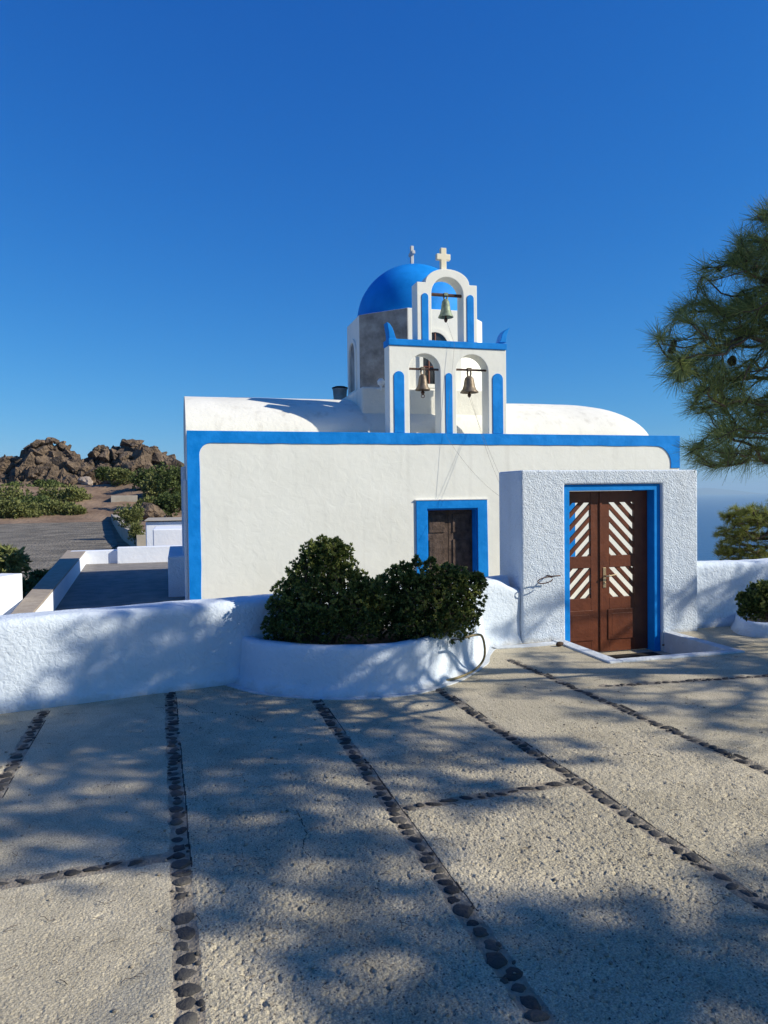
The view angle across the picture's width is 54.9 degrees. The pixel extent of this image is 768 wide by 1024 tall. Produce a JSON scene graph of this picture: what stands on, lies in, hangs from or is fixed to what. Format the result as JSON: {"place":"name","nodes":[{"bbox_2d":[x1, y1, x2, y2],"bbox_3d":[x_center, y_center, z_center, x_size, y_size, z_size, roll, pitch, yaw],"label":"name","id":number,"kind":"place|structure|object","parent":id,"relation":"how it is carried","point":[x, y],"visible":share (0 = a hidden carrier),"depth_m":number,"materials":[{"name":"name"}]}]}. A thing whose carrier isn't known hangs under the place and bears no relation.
{"place":"outdoors","nodes":[
{"label":"outdoors","id":0,"kind":"place"},
{"bbox_2d":[0,482,181,593],"bbox_3d":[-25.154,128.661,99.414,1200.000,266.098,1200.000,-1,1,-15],"label":"ground","id":1,"kind":"structure","parent":0,"point":[100,506],"depth_m":70.91,"materials":[{"name":"brown soil"}]},
{"bbox_2d":[0,573,22,614],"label":"stub wall","id":2,"kind":"structure","parent":1,"relation":"on","point":[11,596],"depth_m":9.33,"materials":[{"name":"white paint"}]},
{"bbox_2d":[0,498,24,518],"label":"bush","id":3,"kind":"object","parent":1,"relation":"on","point":[7,505],"visible":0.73,"depth_m":64.66,"materials":[{"name":"green plant"}]},
{"bbox_2d":[0,543,32,575],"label":"bush","id":4,"kind":"object","parent":1,"relation":"on","point":[14,560],"visible":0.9,"depth_m":10.74,"materials":[{"name":"green plant"}]},
{"bbox_2d":[0,484,33,500],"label":"bush","id":5,"kind":"object","parent":1,"relation":"on","point":[9,492],"visible":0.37,"depth_m":71.76,"materials":[{"name":"green plant"}]},
{"bbox_2d":[4,481,35,488],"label":"bush","id":6,"kind":"object","parent":1,"relation":"on","point":[12,483],"visible":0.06,"depth_m":79.63,"materials":[{"name":"green plant"}]},
{"bbox_2d":[3,502,44,518],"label":"bush","id":7,"kind":"object","parent":1,"relation":"on","point":[29,510],"visible":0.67,"depth_m":65.32,"materials":[{"name":"green plant"}]},
{"bbox_2d":[22,576,39,598],"bbox_3d":[-6.314,1.481,13.210,0.909,0.703,0.836,-1,1,-15],"label":"bush","id":8,"kind":"object","parent":1,"relation":"on","point":[29,584],"visible":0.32,"depth_m":13.00,"materials":[{"name":"green plant"}]},
{"bbox_2d":[10,493,51,504],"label":"bush","id":9,"kind":"object","parent":1,"relation":"on","point":[43,497],"visible":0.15,"depth_m":70.13,"materials":[{"name":"green plant"}]},
{"bbox_2d":[25,568,50,581],"bbox_3d":[-7.162,1.480,15.470,0.654,0.612,0.773,-2,2,-31],"label":"bush","id":10,"kind":"object","parent":1,"relation":"on","point":[36,574],"visible":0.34,"depth_m":15.39,"materials":[{"name":"green plant"}]},
{"bbox_2d":[0,437,96,485],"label":"rock outcrop","id":11,"kind":"object","parent":1,"relation":"on","point":[46,459],"visible":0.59,"depth_m":89.76,"materials":[{"name":"brown stone"}]},
{"bbox_2d":[33,478,66,487],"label":"bush","id":12,"kind":"object","parent":1,"relation":"on","point":[38,483],"visible":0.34,"depth_m":81.44,"materials":[{"name":"green plant"}]},
{"bbox_2d":[33,498,74,515],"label":"bush","id":13,"kind":"object","parent":1,"relation":"on","point":[50,506],"visible":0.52,"depth_m":67.05,"materials":[{"name":"green plant"}]},
{"bbox_2d":[0,522,117,579],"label":"gravel lot","id":14,"kind":"structure","parent":1,"relation":"on","point":[48,546],"depth_m":37.23,"materials":[{"name":"grey gravel"}]},
{"bbox_2d":[36,482,87,502],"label":"bush","id":15,"kind":"object","parent":1,"relation":"on","point":[54,492],"visible":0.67,"depth_m":73.19,"materials":[{"name":"green plant"}]},
{"bbox_2d":[62,475,73,485],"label":"boulder","id":16,"kind":"object","parent":1,"relation":"on","point":[67,480],"visible":0.82,"depth_m":85.40,"materials":[{"name":"brown stone"}]},
{"bbox_2d":[55,502,87,514],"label":"bush","id":17,"kind":"object","parent":1,"relation":"on","point":[72,509],"visible":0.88,"depth_m":67.06,"materials":[{"name":"green plant"}]},
{"bbox_2d":[63,486,92,499],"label":"bush","id":18,"kind":"object","parent":1,"relation":"on","point":[88,497],"visible":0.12,"depth_m":74.75,"materials":[{"name":"green plant"}]},
{"bbox_2d":[78,476,92,484],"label":"boulder","id":19,"kind":"object","parent":1,"relation":"on","point":[85,480],"visible":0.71,"depth_m":85.38,"materials":[{"name":"beige stone"}]},
{"bbox_2d":[93,466,111,483],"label":"bush","id":20,"kind":"object","parent":1,"relation":"on","point":[100,472],"visible":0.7,"depth_m":87.42,"materials":[{"name":"green plant"}]},
{"bbox_2d":[105,467,133,485],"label":"bush","id":21,"kind":"object","parent":1,"relation":"on","point":[118,475],"visible":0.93,"depth_m":83.05,"materials":[{"name":"green plant"}]},
{"bbox_2d":[111,495,137,501],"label":"concrete tank","id":22,"kind":"object","parent":1,"relation":"on","point":[129,498],"visible":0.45,"depth_m":74.35,"materials":[{"name":"beige concrete"}]},
{"bbox_2d":[112,503,144,527],"bbox_3d":[-12.422,0.438,35.990,1.573,1.859,1.601,-1,1,-15],"label":"bush","id":23,"kind":"object","parent":1,"relation":"on","point":[133,514],"visible":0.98,"depth_m":35.79,"materials":[{"name":"green plant"}]},
{"bbox_2d":[111,514,145,545],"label":"edge wall","id":24,"kind":"structure","parent":1,"relation":"on","point":[123,533],"depth_m":33.87,"materials":[{"name":"paint"}]},
{"bbox_2d":[83,439,183,484],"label":"rock outcrop","id":25,"kind":"object","parent":1,"relation":"on","point":[131,455],"visible":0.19,"depth_m":93.40,"materials":[{"name":"brown stone"}]},
{"bbox_2d":[128,521,145,545],"bbox_3d":[-9.667,0.927,28.995,0.808,1.144,0.821,-1,1,-15],"label":"bush","id":26,"kind":"object","parent":1,"relation":"on","point":[135,529],"visible":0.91,"depth_m":28.83,"materials":[{"name":"green plant"}]},
{"bbox_2d":[129,465,158,490],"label":"bush","id":27,"kind":"object","parent":1,"relation":"on","point":[137,478],"visible":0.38,"depth_m":79.41,"materials":[{"name":"green plant"}]},
{"bbox_2d":[134,495,159,506],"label":"bush","id":28,"kind":"object","parent":1,"relation":"on","point":[147,499],"visible":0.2,"depth_m":65.43,"materials":[{"name":"green plant"}]},
{"bbox_2d":[140,502,164,519],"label":"boulder","id":29,"kind":"object","parent":1,"relation":"on","point":[152,510],"visible":0.7,"depth_m":63.38,"materials":[{"name":"brown stone"}]},
{"bbox_2d":[140,470,167,499],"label":"bush","id":30,"kind":"object","parent":1,"relation":"on","point":[149,488],"visible":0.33,"depth_m":75.26,"materials":[{"name":"green plant"}]},
{"bbox_2d":[144,517,181,545],"bbox_3d":[-6.993,1.095,25.930,2.520,1.759,3.130,-1,1,-15],"label":"store hut","id":31,"kind":"object","parent":1,"relation":"on","point":[152,524],"visible":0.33,"depth_m":24.30,"materials":[{"name":"paint"}]},
{"bbox_2d":[150,491,181,516],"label":"bush","id":32,"kind":"object","parent":1,"relation":"on","point":[168,502],"visible":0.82,"depth_m":65.28,"materials":[{"name":"green plant"}]},
{"bbox_2d":[153,526,181,545],"bbox_3d":[-6.237,1.254,22.780,1.596,1.571,2.200,-1,1,-15],"label":"cistern","id":33,"kind":"object","parent":1,"relation":"on","point":[167,535],"visible":0.24,"depth_m":21.62,"materials":[{"name":"white paint"}]},
{"bbox_2d":[152,461,183,510],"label":"bush","id":34,"kind":"object","parent":1,"relation":"on","point":[173,482],"visible":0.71,"depth_m":69.21,"materials":[{"name":"green plant"}]},
{"bbox_2d":[168,246,679,599],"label":"church","id":35,"kind":"structure","parent":1,"relation":"on","point":[373,467],"depth_m":10.90,"materials":[{"name":"white paint"}]},
{"bbox_2d":[409,367,438,397],"bbox_3d":[0.608,-1.907,10.909,0.498,0.455,0.223,-1,1,-15],"label":"bell","id":36,"kind":"object","parent":35,"relation":"hanging from","point":[422,386],"visible":1,"depth_m":10.86,"materials":[{"name":"brown metal"}]},
{"bbox_2d":[428,510,447,572],"bbox_3d":[0.788,0.809,11.100,0.365,1.681,0.056,-1,1,-15],"label":"shutter door","id":37,"kind":"structure","parent":35,"relation":"in","point":[437,519],"depth_m":11.07,"materials":[{"name":"brown wood"}]},
{"bbox_2d":[431,293,461,322],"bbox_3d":[0.935,-3.028,10.970,0.464,0.431,0.228,-1,1,5],"label":"bell","id":38,"kind":"object","parent":35,"relation":"hanging from","point":[445,314],"visible":1,"depth_m":10.93,"materials":[{"name":"green metal"}]},
{"bbox_2d":[446,323,497,494],"bbox_3d":[1.302,-1.498,10.748,0.852,2.628,0.129,0,2,26],"label":"bell rope","id":39,"kind":"object","parent":38,"relation":"hanging from","point":[448,408],"visible":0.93,"depth_m":10.88,"materials":[{"name":"grey fabric"}]},
{"bbox_2d":[448,509,472,572],"bbox_3d":[1.157,0.802,11.203,0.385,1.681,0.056,-1,1,-15],"label":"shutter door","id":40,"kind":"structure","parent":35,"relation":"in","point":[459,521],"depth_m":11.17,"materials":[{"name":"brown wood"}]},
{"bbox_2d":[456,368,485,397],"bbox_3d":[1.330,-1.939,11.088,0.503,0.441,0.278,-1,1,7],"label":"bell","id":41,"kind":"object","parent":35,"relation":"hanging from","point":[469,388],"visible":1,"depth_m":11.04,"materials":[{"name":"brown metal"}]},
{"bbox_2d":[569,503,574,556],"bbox_3d":[2.540,0.252,11.391,0.895,0.899,0.023,-1,1,-15],"label":"door frame","id":42,"kind":"structure","parent":35,"relation":"in","point":[572,505],"depth_m":11.49,"materials":[{"name":"blue paint"}]},
{"bbox_2d":[637,192,767,484],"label":"pine tree","id":43,"kind":"object","parent":1,"relation":"on","point":[740,307],"visible":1,"depth_m":4.20,"materials":[{"name":"green plant"}]},
{"bbox_2d":[711,499,767,559],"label":"pine tree","id":44,"kind":"object","parent":1,"relation":"on","point":[750,516],"visible":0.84,"depth_m":14.87,"materials":[{"name":"green plant"}]},
{"bbox_2d":[55,562,184,610],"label":"terrace","id":45,"kind":"structure","parent":0,"point":[105,585],"depth_m":13.32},
{"bbox_2d":[11,550,85,613],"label":"parapet","id":46,"kind":"structure","parent":45,"relation":"on","point":[48,591],"depth_m":11.48,"materials":[{"name":"white paint"}]},
{"bbox_2d":[77,549,116,563],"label":"terrace wall","id":47,"kind":"structure","parent":45,"relation":"on","point":[100,556],"depth_m":18.03,"materials":[{"name":"white paint"}]},
{"bbox_2d":[117,545,181,563],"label":"terrace wall","id":48,"kind":"structure","parent":45,"relation":"on","point":[137,554],"depth_m":18.17,"materials":[{"name":"white paint"}]},
{"bbox_2d":[0,626,767,1023],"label":"pavement","id":49,"kind":"structure","parent":0,"point":[228,742],"depth_m":3.52,"materials":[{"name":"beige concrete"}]},
{"bbox_2d":[0,711,47,790],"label":"pebble joint","id":50,"kind":"object","parent":49,"relation":"on","point":[15,764],"visible":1,"depth_m":4.88,"materials":[{"name":"grey stone"}]},
{"bbox_2d":[0,855,174,885],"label":"pebble joint","id":51,"kind":"object","parent":49,"relation":"on","point":[72,872],"visible":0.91,"depth_m":3.37,"materials":[{"name":"grey stone"}]},
{"bbox_2d":[165,692,204,1023],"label":"pebble joint","id":52,"kind":"object","parent":49,"relation":"on","point":[183,974],"visible":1,"depth_m":3.21,"materials":[{"name":"grey stone"}]},
{"bbox_2d":[0,575,521,713],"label":"wall","id":53,"kind":"structure","parent":49,"relation":"on","point":[51,659],"depth_m":6.36,"materials":[{"name":"white paint"}]},
{"bbox_2d":[235,611,488,696],"bbox_3d":[0.101,1.415,7.282,3.153,0.626,1.884,-1,1,-24],"label":"planter","id":54,"kind":"object","parent":49,"relation":"on","point":[373,666],"visible":0.48,"depth_m":6.36,"materials":[{"name":"white plaster"},{"name":"soil"}]},
{"bbox_2d":[260,533,393,643],"bbox_3d":[-0.516,0.755,6.737,1.218,1.120,0.903,-1,1,-15],"label":"shrub","id":55,"kind":"object","parent":54,"relation":"in","point":[353,607],"visible":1,"depth_m":6.61,"materials":[{"name":"green plant"}]},
{"bbox_2d":[372,554,488,644],"bbox_3d":[0.398,0.840,6.901,1.176,0.903,0.865,-1,1,-15],"label":"shrub","id":56,"kind":"object","parent":54,"relation":"in","point":[439,595],"visible":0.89,"depth_m":6.80,"materials":[{"name":"green plant"}]},
{"bbox_2d":[446,633,485,680],"bbox_3d":[0.792,1.308,6.756,0.542,0.428,0.196,-2,2,-43],"label":"garden hose","id":57,"kind":"object","parent":54,"relation":"hanging from","point":[481,662],"visible":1,"depth_m":6.78,"materials":[{"name":"grey rubber"}]},
{"bbox_2d":[3,658,767,993],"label":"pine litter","id":58,"kind":"object","parent":49,"relation":"on","point":[359,890],"visible":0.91,"depth_m":3.18,"materials":[{"name":"brown plant"}]},
{"bbox_2d":[224,641,556,699],"bbox_3d":[0.539,1.532,7.132,3.900,0.030,1.222,-1,2,-30],"label":"painted border","id":59,"kind":"object","parent":49,"relation":"on","point":[434,688],"visible":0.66,"depth_m":6.46,"materials":[{"name":"white paint"}]},
{"bbox_2d":[313,699,549,1021],"bbox_3d":[0.185,1.623,3.512,0.122,0.037,5.477,-1,1,-16],"label":"pebble joint","id":60,"kind":"object","parent":49,"relation":"on","point":[497,960],"visible":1,"depth_m":3.17,"materials":[{"name":"grey stone"}]},
{"bbox_2d":[403,780,573,809],"bbox_3d":[0.618,1.602,4.181,1.092,0.034,0.080,-1,1,-18],"label":"pebble joint","id":61,"kind":"object","parent":49,"relation":"on","point":[418,804],"visible":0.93,"depth_m":4.15,"materials":[{"name":"grey stone"}]},
{"bbox_2d":[499,470,696,651],"bbox_3d":[2.597,0.630,8.944,2.330,2.255,0.620,-1,1,-15],"label":"gateway","id":62,"kind":"object","parent":49,"relation":"on","point":[535,516],"visible":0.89,"depth_m":8.78,"materials":[{"name":"white plaster"},{"name":"blue paint"}]},
{"bbox_2d":[537,575,560,583],"bbox_3d":[1.839,0.758,8.366,0.289,0.094,0.138,-1,1,-15],"label":"iron ring","id":63,"kind":"object","parent":62,"relation":"attached to","point":[549,576],"visible":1,"depth_m":8.32,"materials":[{"name":"grey metal"}]},
{"bbox_2d":[569,491,599,651],"bbox_3d":[2.335,0.713,8.740,0.465,1.916,0.057,-1,1,-15],"label":"gate door","id":64,"kind":"structure","parent":62,"relation":"in","point":[584,612],"depth_m":8.74,"materials":[{"name":"red wood"}]},
{"bbox_2d":[599,490,647,651],"bbox_3d":[2.877,0.703,8.863,0.658,1.916,0.110,-1,1,-15],"label":"gate door","id":65,"kind":"structure","parent":62,"relation":"in","point":[623,619],"depth_m":8.88,"materials":[{"name":"red wood"}]},
{"bbox_2d":[436,688,767,909],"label":"pebble joint","id":66,"kind":"object","parent":49,"relation":"on","point":[692,857],"visible":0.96,"depth_m":3.99,"materials":[{"name":"grey stone"}]},
{"bbox_2d":[599,648,669,654],"bbox_3d":[2.712,1.774,8.642,1.340,0.180,2.070,-1,1,-15],"label":"sunken step","id":67,"kind":"object","parent":49,"relation":"on","point":[628,651],"visible":0.07,"depth_m":8.85,"materials":[{"name":"beige concrete"}]},
{"bbox_2d":[507,659,767,773],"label":"pebble joint","id":68,"kind":"object","parent":49,"relation":"on","point":[713,747],"visible":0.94,"depth_m":5.38,"materials":[{"name":"grey stone"}]},
{"bbox_2d":[552,631,744,663],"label":"kerb","id":69,"kind":"structure","parent":49,"relation":"on","point":[678,645],"depth_m":8.05,"materials":[{"name":"white paint"}]},
{"bbox_2d":[605,674,767,686],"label":"pebble joint","id":70,"kind":"object","parent":49,"relation":"on","point":[694,680],"visible":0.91,"depth_m":6.62,"materials":[{"name":"grey stone"}]},
{"bbox_2d":[697,558,767,627],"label":"wall","id":71,"kind":"structure","parent":49,"relation":"on","point":[721,584],"depth_m":9.25,"materials":[{"name":"white paint"}]},
{"bbox_2d":[730,613,767,637],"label":"planter","id":72,"kind":"object","parent":49,"relation":"on","point":[758,628],"visible":0.45,"depth_m":8.64,"materials":[{"name":"paint"}]},
{"bbox_2d":[734,579,767,621],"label":"shrub","id":73,"kind":"object","parent":72,"relation":"in","point":[752,602],"visible":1,"depth_m":7.94,"materials":[{"name":"green plant"}]},
{"bbox_2d":[0,0,767,492],"label":"sky","id":74,"kind":"structure","parent":0,"point":[199,198],"materials":[{"name":"blue"}]},
{"bbox_2d":[556,642,563,646],"bbox_3d":[1.942,1.457,8.164,0.100,0.058,0.056,-9,-13,-19],"label":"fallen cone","id":75,"kind":"object","parent":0,"point":[559,644],"visible":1,"depth_m":8.14,"materials":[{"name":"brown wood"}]},
{"bbox_2d":[607,652,661,658],"bbox_3d":[2.915,1.677,8.504,0.700,0.014,0.400,-1,1,-15],"label":"door mat","id":76,"kind":"object","parent":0,"point":[630,655],"depth_m":8.60,"materials":[{"name":"black rubber"}]},
{"bbox_2d":[697,488,764,494],"bbox_3d":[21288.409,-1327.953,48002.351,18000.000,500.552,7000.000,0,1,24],"label":"distant island","id":77,"kind":"structure","parent":0,"point":[708,491],"depth_m":46980.89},
{"bbox_2d":[697,493,767,560],"bbox_3d":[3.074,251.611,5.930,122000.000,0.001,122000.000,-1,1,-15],"label":"sea","id":78,"kind":"structure","parent":0,"point":[708,518],"depth_m":7494.84,"materials":[{"name":"blue liquid"}]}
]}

